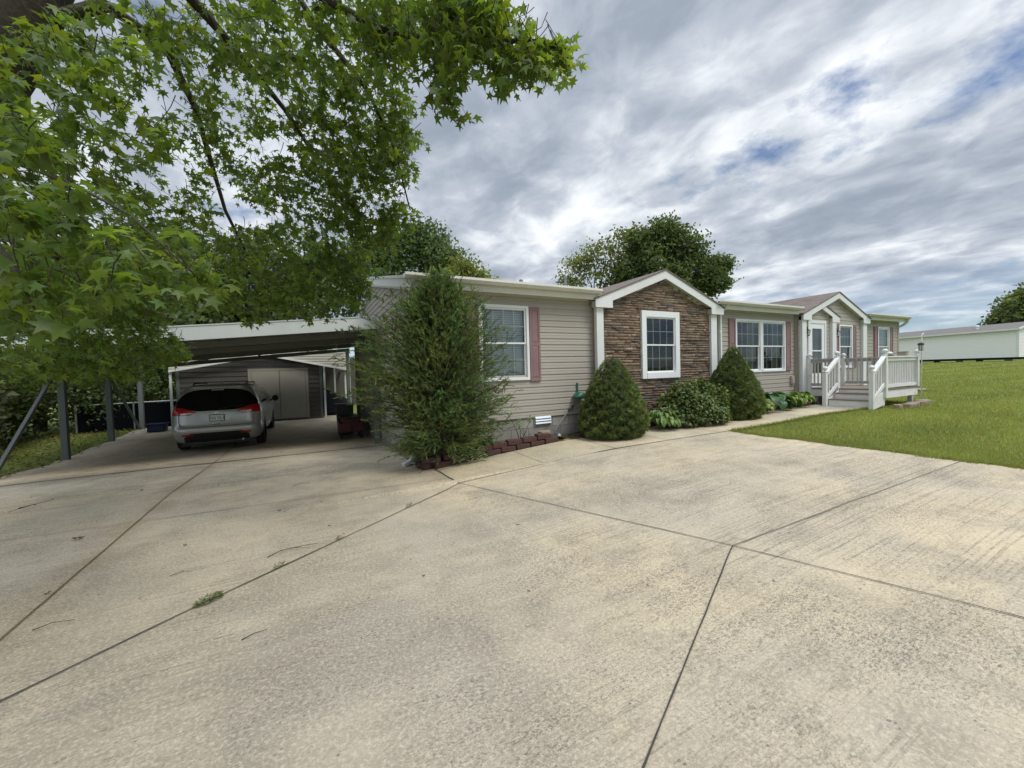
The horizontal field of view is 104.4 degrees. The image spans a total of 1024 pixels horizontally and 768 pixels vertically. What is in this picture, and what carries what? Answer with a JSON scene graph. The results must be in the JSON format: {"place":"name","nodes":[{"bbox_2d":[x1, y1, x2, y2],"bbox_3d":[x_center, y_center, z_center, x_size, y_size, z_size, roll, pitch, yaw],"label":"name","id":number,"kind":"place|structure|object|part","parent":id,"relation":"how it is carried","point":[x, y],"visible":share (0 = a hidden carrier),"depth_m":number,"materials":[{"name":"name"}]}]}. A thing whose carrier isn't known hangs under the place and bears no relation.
{"place":"outdoors","nodes":[
{"label":"outdoors","id":0,"kind":"place"},
{"bbox_2d":[0,429,133,473],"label":"grass","id":1,"kind":"structure","parent":0,"point":[85,438],"depth_m":11.82,"materials":[{"name":"green plant"}]},
{"bbox_2d":[0,415,1023,767],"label":"driveway","id":2,"kind":"structure","parent":0,"point":[520,629],"depth_m":2.60,"materials":[{"name":"concrete"}]},
{"bbox_2d":[9,499,53,511],"bbox_3d":[-6.206,1.581,5.139,0.310,0.068,0.328,-3,2,-37],"label":"stick","id":3,"kind":"object","parent":2,"relation":"on","point":[30,505],"visible":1,"depth_m":5.17,"materials":[{"name":"brown wood"}]},
{"bbox_2d":[32,619,74,630],"bbox_3d":[-3.009,1.574,2.614,0.192,0.015,0.021,-3,2,-34],"label":"stick","id":4,"kind":"object","parent":2,"relation":"on","point":[50,623],"visible":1,"depth_m":2.61,"materials":[{"name":"wood"}]},
{"bbox_2d":[0,442,236,639],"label":"driveway joint","id":5,"kind":"object","parent":2,"relation":"on","point":[6,633],"visible":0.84,"depth_m":3.31,"materials":[{"name":"grey concrete"}]},
{"bbox_2d":[144,422,169,431],"bbox_3d":[-12.357,1.505,13.855,0.560,0.280,0.480,-3,2,-27],"label":"storage tote","id":6,"kind":"object","parent":2,"relation":"on","point":[157,427],"visible":1,"depth_m":13.71,"materials":[{"name":"blue plastic"}]},
{"bbox_2d":[0,316,379,470],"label":"carport","id":7,"kind":"object","parent":2,"relation":"on","point":[227,341],"visible":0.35,"depth_m":9.87,"materials":[{"name":"white metal"}]},
{"bbox_2d":[4,445,380,485],"bbox_3d":[-6.314,1.653,8.235,7.083,0.017,0.197,-3,2,-28],"label":"driveway joint","id":8,"kind":"object","parent":2,"relation":"on","point":[195,464],"visible":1,"depth_m":8.19,"materials":[{"name":"grey concrete"}]},
{"bbox_2d":[0,477,449,540],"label":"driveway joint","id":9,"kind":"object","parent":2,"relation":"on","point":[208,511],"visible":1,"depth_m":4.72,"materials":[{"name":"grey concrete"}]},
{"bbox_2d":[172,381,278,449],"bbox_3d":[-8.902,0.820,12.678,2.450,1.828,5.174,-3,2,-27],"label":"minivan","id":10,"kind":"object","parent":2,"relation":"on","point":[210,414],"visible":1,"depth_m":10.58,"materials":[{"name":"silver metal"}]},
{"bbox_3d":[-7.846,0.412,10.587,1.800,0.560,0.287,-3,2,-27],"label":"rear window","id":11,"kind":"part","parent":10,"relation":"part of","materials":[{"name":"black glass"}]},
{"bbox_3d":[-8.008,0.314,12.795,0.162,0.400,3.330,-3,2,-27],"label":"side window","id":12,"kind":"part","parent":10,"relation":"part of","materials":[{"name":"grey glass"}]},
{"bbox_2d":[0,483,457,700],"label":"driveway joint","id":13,"kind":"object","parent":2,"relation":"on","point":[183,612],"visible":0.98,"depth_m":2.58,"materials":[{"name":"grey concrete"}]},
{"bbox_2d":[192,591,224,607],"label":"weed","id":14,"kind":"object","parent":13,"relation":"on","point":[217,593],"visible":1,"depth_m":2.84,"materials":[{"name":"green plant"}]},
{"bbox_2d":[273,561,284,569],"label":"weed","id":15,"kind":"object","parent":13,"relation":"on","point":[274,567],"visible":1,"depth_m":3.33,"materials":[{"name":"green plant"}]},
{"bbox_2d":[175,358,323,420],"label":"garden shed","id":16,"kind":"structure","parent":2,"relation":"on","point":[296,387],"depth_m":15.93,"materials":[{"name":"grey metal"}]},
{"bbox_2d":[251,371,280,418],"bbox_3d":[-9.714,0.454,15.706,0.930,1.930,0.084,-3,2,-27],"label":"shed door","id":17,"kind":"structure","parent":16,"relation":"in","point":[269,380],"depth_m":15.80,"materials":[{"name":"paint"}]},
{"bbox_2d":[279,370,306,418],"bbox_3d":[-8.879,0.417,16.135,0.910,1.930,0.084,-3,2,-27],"label":"shed door","id":18,"kind":"structure","parent":16,"relation":"in","point":[292,383],"depth_m":16.15,"materials":[{"name":"paint"}]},
{"bbox_2d":[267,543,317,557],"bbox_3d":[-2.001,1.511,3.637,0.408,0.021,0.069,-3,2,-32],"label":"stick","id":19,"kind":"object","parent":2,"relation":"on","point":[293,547],"visible":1,"depth_m":3.66,"materials":[{"name":"brown wood"}]},
{"bbox_2d":[335,402,353,434],"bbox_3d":[-5.403,1.117,12.857,0.540,0.980,0.615,-3,2,-27],"label":"rubbish bin","id":20,"kind":"object","parent":2,"relation":"on","point":[342,409],"visible":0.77,"depth_m":12.62,"materials":[{"name":"plastic"}]},
{"bbox_2d":[337,413,363,439],"bbox_3d":[-4.854,1.240,11.951,0.660,0.767,0.982,-3,2,-27],"label":"wagon","id":21,"kind":"object","parent":2,"relation":"on","point":[358,427],"visible":0.95,"depth_m":11.66,"materials":[{"name":"red plastic"}]},
{"bbox_2d":[339,414,360,422],"bbox_3d":[-4.881,1.163,11.999,0.560,0.395,0.690,-3,2,-27],"label":"storage tote","id":22,"kind":"object","parent":21,"relation":"in","point":[347,418],"visible":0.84,"depth_m":11.75,"materials":[{"name":"black plastic"}]},
{"bbox_2d":[415,461,432,469],"bbox_3d":[-1.470,1.364,6.677,0.310,0.099,0.164,1,2,43],"label":"edging block","id":23,"kind":"object","parent":2,"relation":"on","point":[424,466],"depth_m":6.59,"materials":[{"name":"brown concrete"}]},
{"bbox_2d":[422,455,440,463],"bbox_3d":[-1.336,1.261,6.640,0.305,0.092,0.175,-3,4,0],"label":"edging block","id":24,"kind":"object","parent":23,"relation":"on","point":[431,459],"depth_m":6.55,"materials":[{"name":"brown concrete"}]},
{"bbox_2d":[433,460,451,468],"bbox_3d":[-1.177,1.342,6.685,0.310,0.095,0.157,-4,4,-39],"label":"edging block","id":25,"kind":"object","parent":2,"relation":"on","point":[443,463],"depth_m":6.62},
{"bbox_2d":[642,545,732,767],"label":"driveway joint","id":26,"kind":"object","parent":2,"relation":"on","point":[655,736],"visible":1,"depth_m":2.02,"materials":[{"name":"grey concrete"}]},
{"bbox_2d":[462,483,1022,616],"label":"driveway joint","id":27,"kind":"object","parent":2,"relation":"on","point":[782,557],"visible":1,"depth_m":3.02,"materials":[{"name":"grey concrete"}]},
{"bbox_2d":[733,461,959,544],"bbox_3d":[3.907,1.175,4.263,4.582,0.149,0.054,-2,2,-25],"label":"driveway joint","id":28,"kind":"object","parent":2,"relation":"on","point":[836,506],"visible":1,"depth_m":3.85,"materials":[{"name":"grey concrete"}]},
{"bbox_2d":[0,359,1023,476],"bbox_3d":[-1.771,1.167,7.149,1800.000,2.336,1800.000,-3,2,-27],"label":"ground","id":29,"kind":"structure","parent":0,"point":[354,412],"depth_m":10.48,"materials":[{"name":"green plant"}]},
{"bbox_2d":[0,375,32,439],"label":"wild bush","id":30,"kind":"object","parent":29,"relation":"on","point":[3,415],"visible":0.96,"depth_m":10.10,"materials":[{"name":"green plant"}]},
{"bbox_2d":[0,369,56,449],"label":"wild bush","id":31,"kind":"object","parent":29,"relation":"on","point":[28,394],"visible":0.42,"depth_m":11.35,"materials":[{"name":"green plant"}]},
{"bbox_2d":[3,380,75,443],"bbox_3d":[-15.866,0.767,12.310,3.222,2.787,2.843,-3,2,-27],"label":"wild bush","id":32,"kind":"object","parent":29,"relation":"on","point":[47,406],"visible":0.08,"depth_m":12.79,"materials":[{"name":"green plant"}]},
{"bbox_2d":[0,320,79,439],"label":"wild bush","id":33,"kind":"object","parent":29,"relation":"on","point":[26,433],"visible":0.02,"depth_m":13.27,"materials":[{"name":"green plant"}]},
{"bbox_2d":[0,197,190,431],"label":"grove tree","id":34,"kind":"object","parent":29,"relation":"on","point":[45,424],"visible":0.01,"depth_m":15.16,"materials":[{"name":"green plant"}]},
{"bbox_2d":[39,312,165,428],"bbox_3d":[-17.199,-0.915,16.385,5.155,6.094,3.863,-3,2,-27],"label":"wild bush","id":35,"kind":"object","parent":29,"relation":"on","point":[81,399],"depth_m":15.67,"materials":[{"name":"green plant"}]},
{"bbox_2d":[37,376,169,431],"bbox_3d":[-15.565,0.306,14.825,4.298,3.966,3.010,-3,2,-27],"label":"wild bush","id":36,"kind":"object","parent":29,"relation":"on","point":[96,395],"visible":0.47,"depth_m":14.36,"materials":[{"name":"green plant"}]},
{"bbox_2d":[74,400,176,433],"bbox_3d":[-13.957,1.290,14.695,3.079,1.284,0.076,-3,2,-31],"label":"screened fence","id":37,"kind":"object","parent":29,"relation":"on","point":[158,412],"visible":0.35,"depth_m":14.54,"materials":[{"name":"fabric"}]},
{"bbox_2d":[56,223,213,381],"bbox_3d":[-17.605,-2.387,17.410,8.468,8.744,6.076,-3,2,-34],"label":"grove tree","id":38,"kind":"object","parent":29,"relation":"on","point":[179,321],"visible":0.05,"depth_m":18.07,"materials":[{"name":"green plant"}]},
{"bbox_2d":[115,361,183,402],"bbox_3d":[-14.844,-0.112,16.663,3.389,4.317,3.124,-1,2,27],"label":"wild bush","id":39,"kind":"object","parent":29,"relation":"on","point":[162,377],"visible":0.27,"depth_m":16.18,"materials":[{"name":"green plant"}]},
{"bbox_2d":[124,222,261,392],"bbox_3d":[-18.286,-3.511,21.675,9.116,10.627,6.877,-3,2,-27],"label":"grove tree","id":40,"kind":"object","parent":29,"relation":"on","point":[215,319],"visible":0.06,"depth_m":21.36,"materials":[{"name":"green plant"}]},
{"bbox_2d":[172,253,298,324],"bbox_3d":[-17.213,-3.235,23.423,8.649,9.801,6.522,-3,2,-27],"label":"grove tree","id":41,"kind":"object","parent":29,"relation":"on","point":[238,320],"visible":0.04,"depth_m":22.77,"materials":[{"name":"green plant"}]},
{"bbox_2d":[168,349,350,425],"bbox_3d":[-10.953,0.060,18.269,6.120,3.050,6.115,-3,2,-27],"label":"metal shelter","id":42,"kind":"object","parent":29,"relation":"on","point":[323,360],"visible":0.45,"depth_m":16.37,"materials":[{"name":"white metal"}]},
{"bbox_2d":[194,222,336,324],"bbox_3d":[-15.132,-4.173,24.322,9.578,11.499,7.791,-3,2,-27],"label":"grove tree","id":43,"kind":"object","parent":29,"relation":"on","point":[275,260],"visible":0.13,"depth_m":23.63,"materials":[{"name":"green plant"}]},
{"bbox_2d":[0,0,589,391],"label":"sweetgum tree","id":44,"kind":"object","parent":29,"relation":"on","point":[40,303],"visible":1,"depth_m":3.73,"materials":[{"name":"green plant"}]},
{"bbox_2d":[323,388,346,414],"bbox_3d":[-8.185,0.756,18.329,1.000,1.258,1.760,-3,2,-27],"label":"tarp pile","id":45,"kind":"object","parent":29,"relation":"on","point":[330,404],"visible":0.48,"depth_m":17.68,"materials":[{"name":"plastic"}]},
{"bbox_2d":[322,358,356,404],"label":"back wall","id":46,"kind":"structure","parent":29,"relation":"on","point":[329,380],"depth_m":22.18,"materials":[{"name":"grey metal"}]},
{"bbox_2d":[274,213,473,317],"bbox_3d":[-10.101,-5.537,28.837,16.341,13.320,7.695,-2,2,1],"label":"broadleaf tree","id":47,"kind":"object","parent":29,"relation":"on","point":[427,247],"visible":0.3,"depth_m":27.77,"materials":[{"name":"green plant"}]},
{"bbox_2d":[323,264,523,466],"bbox_3d":[-1.221,-0.287,6.571,3.441,3.462,1.912,-3,2,-27],"label":"cedar bush","id":48,"kind":"object","parent":29,"relation":"on","point":[436,306],"visible":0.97,"depth_m":6.44,"materials":[{"name":"green plant"}]},
{"bbox_2d":[451,456,469,463],"bbox_3d":[-0.911,1.309,6.883,0.310,0.096,0.180,-2,2,-41],"label":"edging block","id":49,"kind":"object","parent":29,"relation":"on","point":[462,461],"depth_m":6.80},
{"bbox_2d":[441,452,459,459],"bbox_3d":[-1.054,1.229,6.795,0.315,0.094,0.154,-2,1,-39],"label":"edging block","id":50,"kind":"object","parent":49,"relation":"on","point":[445,457],"depth_m":6.70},
{"bbox_2d":[434,251,499,278],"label":"yellowgreen tree","id":51,"kind":"object","parent":29,"relation":"on","point":[465,269],"visible":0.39,"depth_m":25.37,"materials":[{"name":"green plant"}]},
{"bbox_2d":[469,452,484,459],"bbox_3d":[-0.646,1.276,7.079,0.312,0.098,0.159,-3,2,-37],"label":"edging block","id":52,"kind":"object","parent":29,"relation":"on","point":[474,455],"depth_m":7.00,"materials":[{"name":"brown concrete"}]},
{"bbox_2d":[460,449,476,456],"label":"edging block","id":53,"kind":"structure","parent":52,"relation":"on","point":[468,451],"depth_m":6.91,"materials":[{"name":"brown concrete"}]},
{"bbox_2d":[558,433,584,441],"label":"grass","id":54,"kind":"structure","parent":29,"relation":"on","point":[560,439],"depth_m":8.29,"materials":[{"name":"green plant"}]},
{"bbox_2d":[551,221,650,288],"bbox_3d":[6.604,-5.257,27.759,7.675,11.480,3.718,-2,2,3],"label":"airy tree","id":55,"kind":"object","parent":29,"relation":"on","point":[586,259],"visible":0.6,"depth_m":27.14,"materials":[{"name":"green plant"}]},
{"bbox_2d":[577,356,649,440],"bbox_3d":[2.075,0.252,8.208,1.552,1.758,1.511,-3,2,-27],"label":"dwarf spruce","id":56,"kind":"object","parent":29,"relation":"on","point":[615,403],"visible":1,"depth_m":7.82,"materials":[{"name":"green plant"}]},
{"bbox_2d":[419,400,819,460],"bbox_3d":[3.986,0.927,9.774,12.550,0.340,0.630,-3,2,-27],"label":"planting bed","id":57,"kind":"object","parent":29,"relation":"on","point":[577,435],"visible":0.04,"depth_m":8.44,"materials":[{"name":"soil"}]},
{"bbox_2d":[440,441,488,464],"bbox_3d":[-0.832,1.153,6.815,0.798,0.360,0.369,-3,2,-27],"label":"fern plant","id":58,"kind":"object","parent":57,"relation":"on","point":[453,448],"visible":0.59,"depth_m":6.72,"materials":[{"name":"green plant"}]},
{"bbox_2d":[480,438,494,445],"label":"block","id":59,"kind":"object","parent":57,"relation":"on","point":[486,443],"visible":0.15,"depth_m":7.28,"materials":[{"name":"red brick"}]},
{"bbox_2d":[485,449,500,455],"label":"edging block","id":60,"kind":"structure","parent":57,"relation":"on","point":[494,451],"depth_m":7.21,"materials":[{"name":"brown concrete"}]},
{"bbox_2d":[475,445,491,451],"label":"edging block","id":61,"kind":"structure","parent":60,"relation":"on","point":[489,447],"depth_m":7.15,"materials":[{"name":"brown concrete"}]},
{"bbox_2d":[490,441,506,448],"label":"edging block","id":62,"kind":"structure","parent":60,"relation":"on","point":[499,445],"depth_m":7.31,"materials":[{"name":"brown concrete"}]},
{"bbox_2d":[498,445,515,451],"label":"edging block","id":63,"kind":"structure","parent":57,"relation":"on","point":[508,448],"depth_m":7.39,"materials":[{"name":"brown concrete"}]},
{"bbox_2d":[507,408,534,437],"bbox_3d":[0.179,0.806,7.856,0.612,0.767,0.318,-3,2,-27],"label":"young shrub","id":64,"kind":"object","parent":57,"relation":"on","point":[522,425],"visible":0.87,"depth_m":7.86,"materials":[{"name":"green plant"}]},
{"bbox_2d":[513,442,529,449],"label":"edging block","id":65,"kind":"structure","parent":57,"relation":"on","point":[523,445],"depth_m":7.55,"materials":[{"name":"brown concrete"}]},
{"bbox_2d":[505,438,521,445],"bbox_3d":[0.029,1.100,7.551,0.306,0.094,0.159,-2,2,-28],"label":"edging block","id":66,"kind":"object","parent":65,"relation":"on","point":[516,441],"depth_m":7.49,"materials":[{"name":"brown concrete"}]},
{"bbox_2d":[520,436,536,442],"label":"edging block","id":67,"kind":"object","parent":65,"relation":"on","point":[528,439],"depth_m":7.66,"materials":[{"name":"brown concrete"}]},
{"bbox_2d":[528,440,544,445],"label":"edging block","id":68,"kind":"object","parent":57,"relation":"on","point":[537,442],"depth_m":7.72,"materials":[{"name":"brown concrete"}]},
{"bbox_2d":[541,436,557,443],"bbox_3d":[0.749,1.115,7.961,0.317,0.098,0.185,-5,3,-33],"label":"edging block","id":69,"kind":"object","parent":57,"relation":"on","point":[552,439],"depth_m":7.88,"materials":[{"name":"brown concrete"}]},
{"bbox_2d":[534,433,550,439],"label":"edging block","id":70,"kind":"object","parent":69,"relation":"on","point":[539,436],"depth_m":7.82,"materials":[{"name":"brown concrete"}]},
{"bbox_2d":[537,430,550,433],"bbox_3d":[0.647,0.978,8.017,0.280,0.070,0.191,-3,2,-27],"label":"flat stone","id":71,"kind":"object","parent":70,"relation":"on","point":[545,431],"visible":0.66,"depth_m":7.95,"materials":[{"name":"beige stone"}]},
{"bbox_2d":[554,405,573,436],"bbox_3d":[1.116,0.788,8.457,0.645,0.636,0.096,-3,2,-39],"label":"garden tool","id":72,"kind":"object","parent":57,"relation":"on","point":[571,407],"visible":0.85,"depth_m":8.47,"materials":[{"name":"grey metal"}]},
{"bbox_2d":[648,409,681,428],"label":"hosta","id":73,"kind":"object","parent":57,"relation":"on","point":[662,420],"visible":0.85,"depth_m":8.58,"materials":[{"name":"green plant"}]},
{"bbox_2d":[764,391,796,411],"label":"hosta","id":74,"kind":"object","parent":57,"relation":"on","point":[775,398],"visible":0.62,"depth_m":10.71,"materials":[{"name":"green plant"}]},
{"bbox_2d":[780,391,804,407],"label":"hosta","id":75,"kind":"object","parent":57,"relation":"on","point":[797,397],"visible":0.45,"depth_m":11.22,"materials":[{"name":"green plant"}]},
{"bbox_2d":[790,391,815,406],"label":"hosta","id":76,"kind":"object","parent":57,"relation":"on","point":[805,396],"visible":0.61,"depth_m":11.41,"materials":[{"name":"green plant"}]},
{"bbox_2d":[356,269,911,466],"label":"manufactured house","id":77,"kind":"structure","parent":29,"relation":"on","point":[657,333],"depth_m":9.49,"materials":[{"name":"plastic"}]},
{"bbox_2d":[478,304,529,381],"bbox_3d":[-0.299,-0.723,8.237,1.660,1.820,0.757,-3,2,-27],"label":"window","id":78,"kind":"structure","parent":77,"relation":"in","point":[519,350],"depth_m":8.10,"materials":[{"name":"plastic"}]},
{"bbox_2d":[572,383,584,398],"bbox_3d":[1.476,0.141,8.666,0.300,0.335,0.182,-3,2,-27],"label":"hose holder","id":79,"kind":"object","parent":77,"relation":"attached to","point":[577,395],"visible":0.84,"depth_m":8.60,"materials":[{"name":"green paint"}]},
{"bbox_2d":[639,310,679,378],"bbox_3d":[3.487,-0.878,10.019,1.650,1.793,0.757,-3,2,-27],"label":"window","id":80,"kind":"structure","parent":77,"relation":"in","point":[660,330],"depth_m":9.94,"materials":[{"name":"plastic"}]},
{"bbox_2d":[722,318,761,371],"bbox_3d":[6.705,-1.010,11.835,1.760,1.850,0.757,-3,2,-27],"label":"window","id":81,"kind":"structure","parent":77,"relation":"in","point":[750,346],"depth_m":11.78,"materials":[{"name":"plastic"}]},
{"bbox_2d":[738,320,785,371],"bbox_3d":[7.799,-1.058,12.397,1.760,1.850,0.757,-3,2,-27],"label":"window","id":82,"kind":"structure","parent":77,"relation":"in","point":[773,332],"depth_m":12.32,"materials":[{"name":"plastic"}]},
{"bbox_2d":[812,329,819,372],"bbox_3d":[9.894,-0.981,13.060,0.842,2.033,0.036,-3,2,-27],"label":"inner door","id":83,"kind":"structure","parent":77,"relation":"in","point":[815,332],"depth_m":13.10,"materials":[{"name":"white glass"}]},
{"bbox_2d":[810,323,823,382],"bbox_3d":[9.953,-0.956,12.946,0.882,2.007,0.104,-3,2,-27],"label":"storm door","id":84,"kind":"structure","parent":77,"relation":"in","point":[812,326],"depth_m":13.03,"materials":[{"name":"plastic"}]},
{"bbox_2d":[820,324,852,372],"bbox_3d":[11.449,-1.211,14.137,1.471,1.806,0.757,-3,2,-27],"label":"window","id":85,"kind":"structure","parent":77,"relation":"in","point":[846,334],"depth_m":14.04,"materials":[{"name":"plastic"}]},
{"bbox_2d":[878,327,889,356],"bbox_3d":[14.216,-1.349,15.693,1.500,1.820,0.757,-3,2,-27],"label":"window","id":86,"kind":"structure","parent":77,"relation":"in","point":[883,332],"depth_m":15.54,"materials":[{"name":"glass"}]},
{"bbox_2d":[605,210,743,299],"bbox_3d":[10.982,-5.718,26.840,9.710,11.886,5.085,-2,2,-8],"label":"broadleaf tree","id":87,"kind":"object","parent":29,"relation":"on","point":[704,272],"visible":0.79,"depth_m":26.12,"materials":[{"name":"green plant"}]},
{"bbox_2d":[707,346,767,419],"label":"dwarf spruce","id":88,"kind":"object","parent":29,"relation":"on","point":[732,375],"visible":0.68,"depth_m":9.61,"materials":[{"name":"green plant"}]},
{"bbox_2d":[807,349,919,410],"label":"porch deck","id":89,"kind":"structure","parent":29,"relation":"on","point":[896,372],"depth_m":11.55,"materials":[{"name":"white paint"}]},
{"bbox_2d":[897,351,908,355],"bbox_3d":[11.918,-0.922,12.121,0.180,0.140,0.240,-3,2,-27],"label":"box","id":90,"kind":"object","parent":89,"relation":"on","point":[903,353],"visible":0.87,"depth_m":12.05,"materials":[{"name":"white plastic"}]},
{"bbox_2d":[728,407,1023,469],"bbox_3d":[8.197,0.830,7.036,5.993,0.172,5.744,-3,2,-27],"label":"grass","id":91,"kind":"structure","parent":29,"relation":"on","point":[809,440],"depth_m":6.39,"materials":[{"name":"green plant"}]},
{"bbox_2d":[893,404,902,408],"bbox_3d":[10.402,0.609,10.706,0.336,0.120,0.183,-3,2,-27],"label":"flat rock","id":92,"kind":"object","parent":29,"relation":"on","point":[898,406],"visible":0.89,"depth_m":10.61,"materials":[{"name":"beige stone"}]},
{"bbox_2d":[902,403,916,407],"bbox_3d":[10.792,0.590,10.784,0.390,0.120,0.264,-3,2,-27],"label":"flat rock","id":93,"kind":"object","parent":29,"relation":"on","point":[907,405],"visible":0.73,"depth_m":10.70,"materials":[{"name":"beige stone"}]},
{"bbox_2d":[914,401,927,405],"bbox_3d":[11.562,0.541,11.234,0.348,0.120,0.223,-2,2,-9],"label":"flat rock","id":94,"kind":"object","parent":29,"relation":"on","point":[923,402],"visible":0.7,"depth_m":11.13,"materials":[{"name":"beige stone"}]},
{"bbox_2d":[917,333,924,398],"bbox_3d":[12.085,-0.462,11.727,0.271,2.074,0.130,-3,2,-27],"label":"lantern pole","id":95,"kind":"object","parent":29,"relation":"on","point":[920,346],"visible":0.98,"depth_m":11.71,"materials":[{"name":"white metal"}]},
{"bbox_2d":[914,399,931,403],"bbox_3d":[11.945,0.514,11.541,0.514,0.120,0.309,-3,2,-27],"label":"flat rock","id":96,"kind":"object","parent":29,"relation":"on","point":[929,401],"visible":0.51,"depth_m":11.43,"materials":[{"name":"beige stone"}]},
{"bbox_2d":[899,322,1023,362],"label":"mobile home","id":97,"kind":"object","parent":29,"relation":"on","point":[1004,341],"visible":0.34,"depth_m":38.34,"materials":[{"name":"plastic"}]},
{"bbox_2d":[976,282,1023,325],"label":"broadleaf tree","id":98,"kind":"object","parent":29,"relation":"on","point":[1009,308],"visible":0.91,"depth_m":61.73,"materials":[{"name":"green plant"}]},
{"bbox_2d":[1,0,1023,361],"label":"sky","id":99,"kind":"structure","parent":0,"point":[871,152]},
{"bbox_2d":[438,405,862,482],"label":"sidewalk","id":100,"kind":"structure","parent":0,"point":[543,453],"depth_m":7.52,"materials":[{"name":"concrete"}]},
{"bbox_2d":[464,430,729,481],"bbox_3d":[1.882,1.183,7.005,5.962,0.221,0.112,-2,2,-26],"label":"sidewalk joint","id":101,"kind":"object","parent":100,"relation":"on","point":[584,454],"visible":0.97,"depth_m":6.86,"materials":[{"name":"concrete"}]},
{"bbox_2d":[655,377,733,427],"bbox_3d":[4.245,0.395,9.245,2.525,1.120,1.323,-3,2,-27],"label":"hydrangea bush","id":102,"kind":"object","parent":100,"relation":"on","point":[683,405],"visible":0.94,"depth_m":8.85,"materials":[{"name":"green plant"}]},
{"bbox_2d":[757,399,775,411],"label":"hosta","id":103,"kind":"object","parent":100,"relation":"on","point":[769,402],"visible":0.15,"depth_m":10.34,"materials":[{"name":"green plant"}]}
]}

